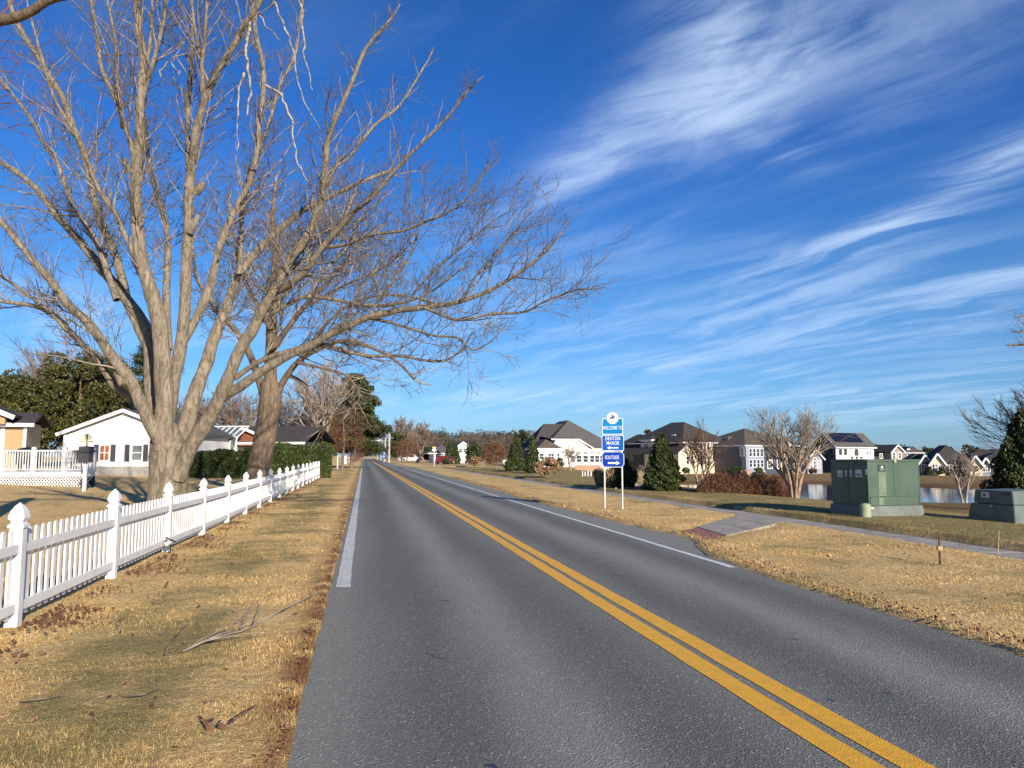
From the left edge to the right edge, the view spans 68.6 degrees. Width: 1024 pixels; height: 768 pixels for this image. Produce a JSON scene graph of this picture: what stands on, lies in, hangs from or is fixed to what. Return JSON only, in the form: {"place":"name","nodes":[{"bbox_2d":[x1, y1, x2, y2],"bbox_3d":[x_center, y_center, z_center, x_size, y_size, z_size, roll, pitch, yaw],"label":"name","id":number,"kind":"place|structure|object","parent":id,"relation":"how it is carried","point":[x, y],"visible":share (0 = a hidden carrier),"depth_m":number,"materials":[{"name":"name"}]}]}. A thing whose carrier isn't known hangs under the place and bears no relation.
{"place":"outdoors","nodes":[
{"label":"outdoors","id":0,"kind":"place"},
{"bbox_2d":[0,456,1023,767],"bbox_3d":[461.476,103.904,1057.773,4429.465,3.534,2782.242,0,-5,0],"label":"ground","id":1,"kind":"structure","parent":0,"point":[232,688],"depth_m":8.73,"materials":[{"name":"beige plant"}]},
{"bbox_2d":[0,406,50,468],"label":"house","id":2,"kind":"structure","parent":1,"relation":"on","point":[19,430],"depth_m":41.64,"materials":[{"name":"beige"}]},
{"bbox_2d":[0,368,60,448],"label":"magnolia tree","id":3,"kind":"object","parent":1,"relation":"on","point":[15,396],"visible":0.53,"depth_m":61.62,"materials":[{"name":"green plant"}]},
{"bbox_2d":[19,696,60,702],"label":"fallen branch","id":4,"kind":"object","parent":1,"relation":"on","point":[37,699],"visible":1,"depth_m":4.69,"materials":[{"name":"grey wood"}]},
{"bbox_2d":[11,327,76,460],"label":"bare tree","id":5,"kind":"object","parent":1,"relation":"on","point":[33,369],"visible":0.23,"depth_m":107.76,"materials":[{"name":"plant"}]},
{"bbox_2d":[0,447,97,486],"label":"deck","id":6,"kind":"structure","parent":1,"relation":"on","point":[64,475],"depth_m":36.83,"materials":[{"name":"white wood"}]},
{"bbox_2d":[8,447,49,470],"bbox_3d":[-24.680,3.849,38.307,1.800,1.220,1.240,0,-5,0],"label":"table","id":7,"kind":"object","parent":6,"relation":"on","point":[25,448],"visible":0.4,"depth_m":37.89,"materials":[{"name":"white plastic"}]},
{"bbox_2d":[68,451,81,470],"bbox_3d":[-22.439,3.959,38.410,0.580,1.020,0.585,0,-5,0],"label":"chair","id":8,"kind":"object","parent":6,"relation":"on","point":[74,460],"visible":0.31,"depth_m":38.62,"materials":[{"name":"white plastic"}]},
{"bbox_2d":[0,0,138,156],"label":"maple tree","id":9,"kind":"object","parent":1,"relation":"on","point":[32,10],"visible":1,"depth_m":9.15,"materials":[{"name":"brown plant"}]},
{"bbox_2d":[23,350,143,451],"bbox_3d":[-38.000,2.098,66.067,9.689,10.812,10.213,0,-5,0],"label":"magnolia tree","id":10,"kind":"object","parent":1,"relation":"on","point":[94,395],"visible":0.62,"depth_m":63.98,"materials":[{"name":"green plant"}]},
{"bbox_2d":[76,434,95,491],"bbox_3d":[-18.670,3.491,32.817,0.617,2.601,0.594,0,-5,0],"label":"bird feeder","id":11,"kind":"object","parent":1,"relation":"on","point":[85,454],"visible":0.96,"depth_m":32.70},
{"bbox_2d":[55,409,241,475],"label":"house","id":12,"kind":"structure","parent":1,"relation":"on","point":[121,440],"depth_m":53.95,"materials":[{"name":"white"}]},
{"bbox_2d":[98,444,110,460],"bbox_3d":[-29.253,4.936,53.847,0.799,1.215,0.050,0,-5,-2],"label":"window","id":13,"kind":"structure","parent":12,"relation":"in","point":[104,449],"depth_m":53.85,"materials":[{"name":"glass"}]},
{"bbox_2d":[130,444,143,460],"bbox_3d":[-26.971,4.944,53.931,0.861,1.215,0.050,0,-5,-2],"label":"window","id":14,"kind":"structure","parent":12,"relation":"in","point":[136,449],"depth_m":53.93,"materials":[{"name":"grey glass"}]},
{"bbox_2d":[125,345,185,415],"label":"pine tree","id":15,"kind":"object","parent":1,"relation":"on","point":[139,358],"visible":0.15,"depth_m":71.00,"materials":[{"name":"green plant"}]},
{"bbox_2d":[0,461,319,627],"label":"picket fence","id":16,"kind":"object","parent":1,"relation":"on","point":[225,503],"visible":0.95,"depth_m":9.69,"materials":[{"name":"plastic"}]},
{"bbox_2d":[165,536,176,553],"bbox_3d":[-5.478,2.592,12.034,0.167,0.279,0.156,2,-6,-18],"label":"garden light","id":17,"kind":"object","parent":1,"relation":"on","point":[170,541],"visible":0.92,"depth_m":12.02,"materials":[{"name":"white plastic"}]},
{"bbox_2d":[164,625,186,654],"bbox_3d":[-2.862,2.150,6.427,0.024,0.064,1.097,1,-6,-14],"label":"fallen branch","id":18,"kind":"object","parent":1,"relation":"on","point":[167,648],"visible":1,"depth_m":6.08,"materials":[{"name":"grey wood"}]},
{"bbox_2d":[176,392,233,423],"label":"bare tree","id":19,"kind":"object","parent":1,"relation":"on","point":[181,406],"visible":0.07,"depth_m":118.17,"materials":[{"name":"plant"}]},
{"bbox_2d":[203,718,227,730],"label":"dead leaf","id":20,"kind":"object","parent":1,"relation":"on","point":[209,724],"visible":1,"depth_m":4.32,"materials":[{"name":"brown plant"}]},
{"bbox_2d":[46,431,396,458],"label":"woods","id":21,"kind":"object","parent":1,"relation":"on","point":[335,457],"visible":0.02,"depth_m":288.58,"materials":[{"name":"brown plant"}]},
{"bbox_2d":[198,378,284,425],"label":"bare tree","id":22,"kind":"object","parent":1,"relation":"on","point":[233,414],"visible":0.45,"depth_m":112.89,"materials":[{"name":"brown plant"}]},
{"bbox_2d":[227,704,257,724],"bbox_3d":[-1.610,1.966,4.518,0.094,0.060,0.372,0,-5,0],"label":"fallen branch","id":23,"kind":"object","parent":1,"relation":"on","point":[231,721],"visible":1,"depth_m":4.35,"materials":[{"name":"brown wood"}]},
{"bbox_2d":[182,592,319,652],"bbox_3d":[-2.229,2.147,7.260,0.423,0.237,2.668,-1,-6,8],"label":"fallen branch","id":24,"kind":"object","parent":1,"relation":"on","point":[219,636],"visible":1,"depth_m":6.43,"materials":[{"name":"grey wood"}]},
{"bbox_2d":[189,439,337,477],"bbox_3d":[-18.263,5.515,54.690,10.864,2.967,3.358,0,-5,0],"label":"hedge","id":25,"kind":"object","parent":1,"relation":"on","point":[223,463],"visible":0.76,"depth_m":53.33,"materials":[{"name":"green plant"}]},
{"bbox_2d":[215,426,336,473],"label":"house","id":26,"kind":"structure","parent":1,"relation":"on","point":[294,435],"depth_m":66.16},
{"bbox_2d":[249,388,313,425],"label":"bare tree","id":27,"kind":"object","parent":1,"relation":"on","point":[283,413],"visible":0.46,"depth_m":84.28,"materials":[{"name":"brown plant"}]},
{"bbox_2d":[0,0,632,524],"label":"maple tree","id":28,"kind":"object","parent":1,"relation":"on","point":[172,450],"visible":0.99,"depth_m":17.51,"materials":[{"name":"brown plant"}]},
{"bbox_2d":[172,151,468,479],"bbox_3d":[-8.835,-2.744,30.567,15.219,14.718,6.514,-3,-6,30],"label":"maple tree","id":29,"kind":"object","parent":1,"relation":"on","point":[270,388],"visible":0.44,"depth_m":29.72,"materials":[{"name":"brown plant"}]},
{"bbox_2d":[277,348,363,432],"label":"bare tree","id":30,"kind":"object","parent":1,"relation":"on","point":[323,420],"visible":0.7,"depth_m":72.89,"materials":[{"name":"brown plant"}]},
{"bbox_2d":[297,404,355,453],"label":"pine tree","id":31,"kind":"object","parent":1,"relation":"on","point":[319,425],"visible":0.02,"depth_m":109.24,"materials":[{"name":"green plant"}]},
{"bbox_2d":[326,406,368,470],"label":"tree","id":32,"kind":"object","parent":1,"relation":"on","point":[341,440],"visible":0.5,"depth_m":81.70,"materials":[{"name":"orange plant"}]},
{"bbox_2d":[329,372,393,467],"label":"pine tree","id":33,"kind":"object","parent":1,"relation":"on","point":[373,447],"visible":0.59,"depth_m":96.95,"materials":[{"name":"green plant"}]},
{"bbox_2d":[388,428,395,462],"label":"utility pole","id":34,"kind":"object","parent":1,"relation":"on","point":[389,447],"visible":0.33,"depth_m":184.17,"materials":[{"name":"white wood"}]},
{"bbox_2d":[390,431,406,461],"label":"dense evergreen","id":35,"kind":"object","parent":1,"relation":"on","point":[398,436],"visible":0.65,"depth_m":198.46,"materials":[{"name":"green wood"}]},
{"bbox_2d":[384,416,421,460],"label":"bare tree","id":36,"kind":"object","parent":1,"relation":"on","point":[409,426],"visible":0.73,"depth_m":228.49,"materials":[{"name":"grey plant"}]},
{"bbox_2d":[394,435,421,462],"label":"tree","id":37,"kind":"object","parent":1,"relation":"on","point":[407,447],"visible":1,"depth_m":164.08,"materials":[{"name":"orange plant"}]},
{"bbox_2d":[398,454,421,461],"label":"pickup truck","id":38,"kind":"object","parent":1,"relation":"on","point":[417,459],"visible":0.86,"depth_m":168.04,"materials":[{"name":"white metal"}]},
{"bbox_2d":[411,421,433,460],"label":"bare tree","id":39,"kind":"object","parent":1,"relation":"on","point":[425,433],"visible":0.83,"depth_m":257.90,"materials":[{"name":"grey plant"}]},
{"bbox_2d":[420,446,431,459],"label":"evergreen tree","id":40,"kind":"object","parent":1,"relation":"on","point":[425,456],"visible":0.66,"depth_m":170.08,"materials":[{"name":"green plant"}]},
{"bbox_2d":[422,445,445,462],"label":"house","id":41,"kind":"structure","parent":1,"relation":"on","point":[439,451],"depth_m":160.22,"materials":[{"name":"white"}]},
{"bbox_2d":[436,456,454,463],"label":"parked car","id":42,"kind":"object","parent":1,"relation":"on","point":[440,458],"visible":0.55,"depth_m":133.30,"materials":[{"name":"red metal"}]},
{"bbox_2d":[441,457,450,464],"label":"round bush","id":43,"kind":"object","parent":1,"relation":"on","point":[444,461],"visible":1,"depth_m":121.34,"materials":[{"name":"green plant"}]},
{"bbox_2d":[444,440,451,455],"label":"evergreen tree","id":44,"kind":"object","parent":1,"relation":"on","point":[448,452],"visible":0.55,"depth_m":154.27,"materials":[{"name":"green plant"}]},
{"bbox_2d":[450,442,460,463],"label":"evergreen tree","id":45,"kind":"object","parent":1,"relation":"on","point":[455,455],"visible":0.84,"depth_m":143.69,"materials":[{"name":"green plant"}]},
{"bbox_2d":[376,427,535,459],"bbox_3d":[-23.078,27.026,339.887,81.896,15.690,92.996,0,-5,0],"label":"woods","id":46,"kind":"object","parent":1,"relation":"on","point":[474,439],"visible":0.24,"depth_m":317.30,"materials":[{"name":"brown plant"}]},
{"bbox_2d":[445,441,466,462],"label":"house","id":47,"kind":"structure","parent":1,"relation":"on","point":[462,445],"depth_m":169.89,"materials":[{"name":"white"}]},
{"bbox_2d":[465,444,482,461],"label":"evergreen tree","id":48,"kind":"object","parent":1,"relation":"on","point":[473,450],"visible":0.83,"depth_m":113.10,"materials":[{"name":"green plant"}]},
{"bbox_2d":[468,456,480,465],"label":"flowering shrub","id":49,"kind":"object","parent":1,"relation":"on","point":[474,460],"visible":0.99,"depth_m":91.89,"materials":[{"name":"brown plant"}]},
{"bbox_2d":[481,440,506,467],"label":"red brown tree","id":50,"kind":"object","parent":1,"relation":"on","point":[496,448],"visible":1,"depth_m":93.74,"materials":[{"name":"orange plant"}]},
{"bbox_2d":[504,459,514,469],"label":"round bush","id":51,"kind":"object","parent":1,"relation":"on","point":[509,464],"visible":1,"depth_m":70.81,"materials":[{"name":"green plant"}]},
{"bbox_2d":[0,476,1023,767],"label":"leaves","id":52,"kind":"object","parent":1,"relation":"on","point":[44,622],"visible":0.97,"depth_m":8.31,"materials":[{"name":"brown plant"}]},
{"bbox_2d":[506,432,524,470],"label":"evergreen tree","id":53,"kind":"object","parent":1,"relation":"on","point":[515,448],"visible":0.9,"depth_m":73.69,"materials":[{"name":"green plant"}]},
{"bbox_2d":[518,429,529,443],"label":"tree","id":54,"kind":"object","parent":1,"relation":"on","point":[523,435],"visible":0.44,"depth_m":218.75,"materials":[{"name":"green plant"}]},
{"bbox_2d":[526,463,535,472],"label":"round bush","id":55,"kind":"object","parent":1,"relation":"on","point":[529,467],"visible":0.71,"depth_m":61.02,"materials":[{"name":"green plant"}]},
{"bbox_2d":[523,435,539,472],"bbox_3d":[1.791,6.098,65.050,1.675,3.418,1.763,0,-5,0],"label":"evergreen tree","id":56,"kind":"object","parent":1,"relation":"on","point":[532,453],"visible":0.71,"depth_m":64.81,"materials":[{"name":"green plant"}]},
{"bbox_2d":[533,456,561,477],"bbox_3d":[2.321,5.603,50.207,1.939,1.544,1.759,1,-6,-14],"label":"flowering shrub","id":57,"kind":"object","parent":1,"relation":"on","point":[551,464],"visible":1,"depth_m":49.79,"materials":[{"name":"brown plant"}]},
{"bbox_2d":[556,458,564,466],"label":"round bush","id":58,"kind":"object","parent":1,"relation":"on","point":[562,463],"visible":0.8,"depth_m":100.53,"materials":[{"name":"green plant"}]},
{"bbox_2d":[520,420,612,469],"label":"house","id":59,"kind":"structure","parent":1,"relation":"on","point":[553,440],"depth_m":113.74,"materials":[{"name":"white"}]},
{"bbox_2d":[583,455,588,462],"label":"window","id":60,"kind":"structure","parent":59,"relation":"in","point":[585,457],"depth_m":113.07,"materials":[{"name":"white glass"}]},
{"bbox_2d":[589,455,594,462],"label":"window","id":61,"kind":"structure","parent":59,"relation":"in","point":[591,457],"depth_m":113.43,"materials":[{"name":"white glass"}]},
{"bbox_2d":[561,443,581,469],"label":"crape myrtle","id":62,"kind":"object","parent":1,"relation":"on","point":[567,452],"visible":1,"depth_m":84.35,"materials":[{"name":"beige plant"}]},
{"bbox_2d":[574,465,601,470],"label":"garden wall","id":63,"kind":"structure","parent":1,"relation":"on","point":[585,467],"depth_m":90.94,"materials":[{"name":"orange brick"}]},
{"bbox_2d":[592,467,603,485],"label":"bush","id":64,"kind":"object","parent":1,"relation":"on","point":[598,474],"depth_m":36.33,"materials":[{"name":"plant"}]},
{"bbox_2d":[605,467,616,487],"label":"pampas grass","id":65,"kind":"object","parent":1,"relation":"on","point":[608,475],"depth_m":34.20,"materials":[{"name":"beige plant"}]},
{"bbox_2d":[602,412,623,508],"bbox_3d":[3.028,2.385,22.452,0.670,3.074,0.078,-1,-6,14],"label":"road sign","id":66,"kind":"object","parent":1,"relation":"on","point":[612,423],"visible":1,"depth_m":22.48,"materials":[{"name":"metal"}]},
{"bbox_2d":[606,451,637,487],"bbox_3d":[5.008,3.869,34.507,1.535,1.995,1.551,0,-5,0],"label":"evergreen tree","id":67,"kind":"object","parent":1,"relation":"on","point":[628,469],"visible":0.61,"depth_m":34.01,"materials":[{"name":"green plant"}]},
{"bbox_2d":[623,466,638,482],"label":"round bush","id":68,"kind":"object","parent":1,"relation":"on","point":[635,471],"visible":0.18,"depth_m":34.62,"materials":[{"name":"green plant"}]},
{"bbox_2d":[640,431,686,490],"bbox_3d":[6.428,3.302,31.862,1.952,2.620,1.898,0,-5,0],"label":"evergreen tree","id":69,"kind":"object","parent":1,"relation":"on","point":[661,477],"visible":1,"depth_m":31.45,"materials":[{"name":"green plant"}]},
{"bbox_2d":[624,422,720,473],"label":"house","id":70,"kind":"structure","parent":1,"relation":"on","point":[638,449],"depth_m":137.04,"materials":[{"name":"beige"}]},
{"bbox_2d":[681,467,690,473],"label":"foundation bush","id":71,"kind":"object","parent":1,"relation":"on","point":[686,470],"visible":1,"depth_m":124.97,"materials":[{"name":"green plant"}]},
{"bbox_2d":[669,418,736,490],"bbox_3d":[7.947,2.911,30.912,2.451,3.150,2.337,2,-6,-20],"label":"crape myrtle","id":72,"kind":"object","parent":1,"relation":"on","point":[697,453],"visible":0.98,"depth_m":30.76,"materials":[{"name":"brown plant"}]},
{"bbox_2d":[696,469,789,496],"bbox_3d":[9.947,4.216,31.496,5.323,1.463,3.620,0,-5,0],"label":"hedge","id":73,"kind":"object","parent":1,"relation":"on","point":[739,482],"visible":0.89,"depth_m":30.11,"materials":[{"name":"orange plant"}]},
{"bbox_2d":[515,444,979,456],"bbox_3d":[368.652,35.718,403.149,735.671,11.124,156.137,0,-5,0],"label":"woods","id":74,"kind":"object","parent":1,"relation":"on","point":[928,450],"visible":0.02,"depth_m":419.30,"materials":[{"name":"brown plant"}]},
{"bbox_2d":[713,428,825,473],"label":"house","id":75,"kind":"structure","parent":1,"relation":"on","point":[744,452],"depth_m":130.81,"materials":[{"name":"white"}]},
{"bbox_2d":[742,399,860,497],"bbox_3d":[10.911,2.419,28.663,3.708,4.002,4.090,-1,-6,10],"label":"crape myrtle","id":76,"kind":"object","parent":1,"relation":"on","point":[783,446],"visible":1,"depth_m":28.61,"materials":[{"name":"brown plant"}]},
{"bbox_2d":[808,467,816,473],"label":"foundation bush","id":77,"kind":"object","parent":1,"relation":"on","point":[811,470],"visible":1,"depth_m":125.17,"materials":[{"name":"orange plant"}]},
{"bbox_2d":[811,432,876,472],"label":"house","id":78,"kind":"structure","parent":1,"relation":"on","point":[862,447],"depth_m":139.62,"materials":[{"name":"white"}]},
{"bbox_2d":[805,443,905,458],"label":"house","id":79,"kind":"structure","parent":1,"relation":"on","point":[896,451],"depth_m":150.41,"materials":[{"name":"beige"}]},
{"bbox_2d":[860,503,870,516],"bbox_3d":[8.399,3.124,17.812,0.250,0.585,0.250,0,-5,0],"label":"bollard","id":80,"kind":"object","parent":1,"relation":"on","point":[865,509],"visible":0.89,"depth_m":17.73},
{"bbox_2d":[829,458,923,515],"bbox_3d":[9.163,2.697,18.910,1.699,1.646,1.392,2,-6,-17],"label":"transformer","id":81,"kind":"object","parent":1,"relation":"on","point":[886,487],"visible":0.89,"depth_m":18.39,"materials":[{"name":"green metal"}]},
{"bbox_2d":[831,461,868,503],"bbox_3d":[8.406,2.445,18.709,0.017,1.024,1.240,2,-6,-17],"label":"side door","id":82,"kind":"structure","parent":81,"relation":"in","point":[848,489],"depth_m":18.69,"materials":[{"name":"green metal"}]},
{"bbox_2d":[867,462,919,505],"bbox_3d":[9.334,2.428,18.333,1.565,1.062,0.019,2,-6,-17],"label":"door panel","id":83,"kind":"structure","parent":81,"relation":"in","point":[906,477],"depth_m":18.35,"materials":[{"name":"green metal"}]},
{"bbox_2d":[902,446,924,457],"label":"house","id":84,"kind":"structure","parent":1,"relation":"on","point":[908,450],"depth_m":164.14,"materials":[{"name":"beige"}]},
{"bbox_2d":[903,453,929,474],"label":"house","id":85,"kind":"structure","parent":1,"relation":"on","point":[924,460],"depth_m":121.19,"materials":[{"name":"grey"}]},
{"bbox_2d":[921,460,928,471],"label":"window","id":86,"kind":"structure","parent":85,"relation":"in","point":[923,464],"depth_m":121.10,"materials":[{"name":"glass"}]},
{"bbox_2d":[922,466,933,474],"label":"foundation bush","id":87,"kind":"object","parent":1,"relation":"on","point":[928,470],"visible":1,"depth_m":118.01,"materials":[{"name":"green plant"}]},
{"bbox_2d":[936,537,942,564],"bbox_3d":[6.205,2.491,10.876,0.065,0.520,0.040,0,-5,0],"label":"stake","id":88,"kind":"object","parent":1,"relation":"on","point":[939,548],"visible":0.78,"depth_m":10.87,"materials":[{"name":"brown wood"}]},
{"bbox_2d":[936,467,947,474],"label":"foundation bush","id":89,"kind":"object","parent":1,"relation":"on","point":[940,470],"visible":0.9,"depth_m":118.00,"materials":[{"name":"green plant"}]},
{"bbox_2d":[925,445,985,475],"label":"house","id":90,"kind":"structure","parent":1,"relation":"on","point":[937,456],"depth_m":119.46,"materials":[{"name":"beige"}]},
{"bbox_2d":[941,447,992,502],"bbox_3d":[31.010,6.311,51.447,2.599,4.061,2.801,0,-5,0],"label":"bare tree","id":91,"kind":"object","parent":1,"relation":"on","point":[967,467],"visible":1,"depth_m":51.52,"materials":[{"name":"plant"}]},
{"bbox_2d":[965,449,998,456],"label":"house","id":92,"kind":"structure","parent":1,"relation":"on","point":[980,452],"depth_m":153.00,"materials":[{"name":"grey"}]},
{"bbox_2d":[978,452,997,475],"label":"house","id":93,"kind":"structure","parent":1,"relation":"on","point":[982,458],"depth_m":117.47,"materials":[{"name":"white"}]},
{"bbox_2d":[954,384,1023,465],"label":"bare tree","id":94,"kind":"object","parent":1,"relation":"on","point":[1007,414],"visible":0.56,"depth_m":41.39,"materials":[{"name":"brown plant"}]},
{"bbox_2d":[968,488,1023,523],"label":"transformer","id":95,"kind":"object","parent":1,"relation":"on","point":[1005,505],"visible":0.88,"depth_m":16.96,"materials":[{"name":"green metal"}]},
{"bbox_2d":[979,405,1023,488],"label":"dense evergreen","id":96,"kind":"object","parent":1,"relation":"on","point":[1008,460],"visible":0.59,"depth_m":33.63,"materials":[{"name":"green plant"}]},
{"bbox_2d":[1003,304,1023,372],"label":"maple tree","id":97,"kind":"object","parent":1,"relation":"on","point":[1021,331],"visible":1,"depth_m":23.23,"materials":[{"name":"brown plant"}]},
{"bbox_2d":[0,0,1023,455],"label":"sky","id":98,"kind":"structure","parent":0,"point":[822,200],"materials":[{"name":"blue"}]},
{"bbox_2d":[287,459,1023,767],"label":"road","id":99,"kind":"structure","parent":0,"point":[527,673],"depth_m":5.87,"materials":[{"name":"grey asphalt"}]},
{"bbox_2d":[336,467,361,586],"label":"road marking","id":100,"kind":"object","parent":99,"relation":"on","point":[344,576],"visible":0.93,"depth_m":12.99,"materials":[{"name":"white paint"}]},
{"bbox_2d":[408,469,733,566],"bbox_3d":[-5.431,6.821,54.347,0.127,0.001,89.202,1,-6,-11],"label":"road marking","id":101,"kind":"object","parent":99,"relation":"on","point":[717,562],"visible":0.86,"depth_m":15.13,"materials":[{"name":"white paint"}]},
{"bbox_2d":[372,461,885,767],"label":"road marking","id":102,"kind":"object","parent":99,"relation":"on","point":[847,755],"visible":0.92,"depth_m":5.50,"materials":[{"name":"yellow paint"}]},
{"bbox_2d":[371,460,935,767],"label":"road marking","id":103,"kind":"object","parent":99,"relation":"on","point":[896,755],"visible":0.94,"depth_m":5.50,"materials":[{"name":"yellow paint"}]},
{"bbox_2d":[427,552,894,767],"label":"road crack","id":104,"kind":"object","parent":99,"relation":"on","point":[492,765],"visible":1,"depth_m":5.95,"materials":[{"name":"grey asphalt"}]},
{"bbox_2d":[681,527,723,538],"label":"pavement","id":105,"kind":"structure","parent":0,"point":[706,533],"depth_m":15.36,"materials":[{"name":"red brick"}]},
{"bbox_2d":[441,468,1023,559],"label":"sidewalk","id":106,"kind":"structure","parent":0,"point":[1006,553],"depth_m":16.40,"materials":[{"name":"concrete"}]},
{"bbox_2d":[697,513,788,535],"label":"sidewalk","id":107,"kind":"structure","parent":0,"point":[742,523],"depth_m":17.29,"materials":[{"name":"concrete"}]},
{"bbox_2d":[680,483,979,502],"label":"water","id":108,"kind":"structure","parent":0,"point":[821,491],"depth_m":68.31,"materials":[{"name":"blue liquid"}]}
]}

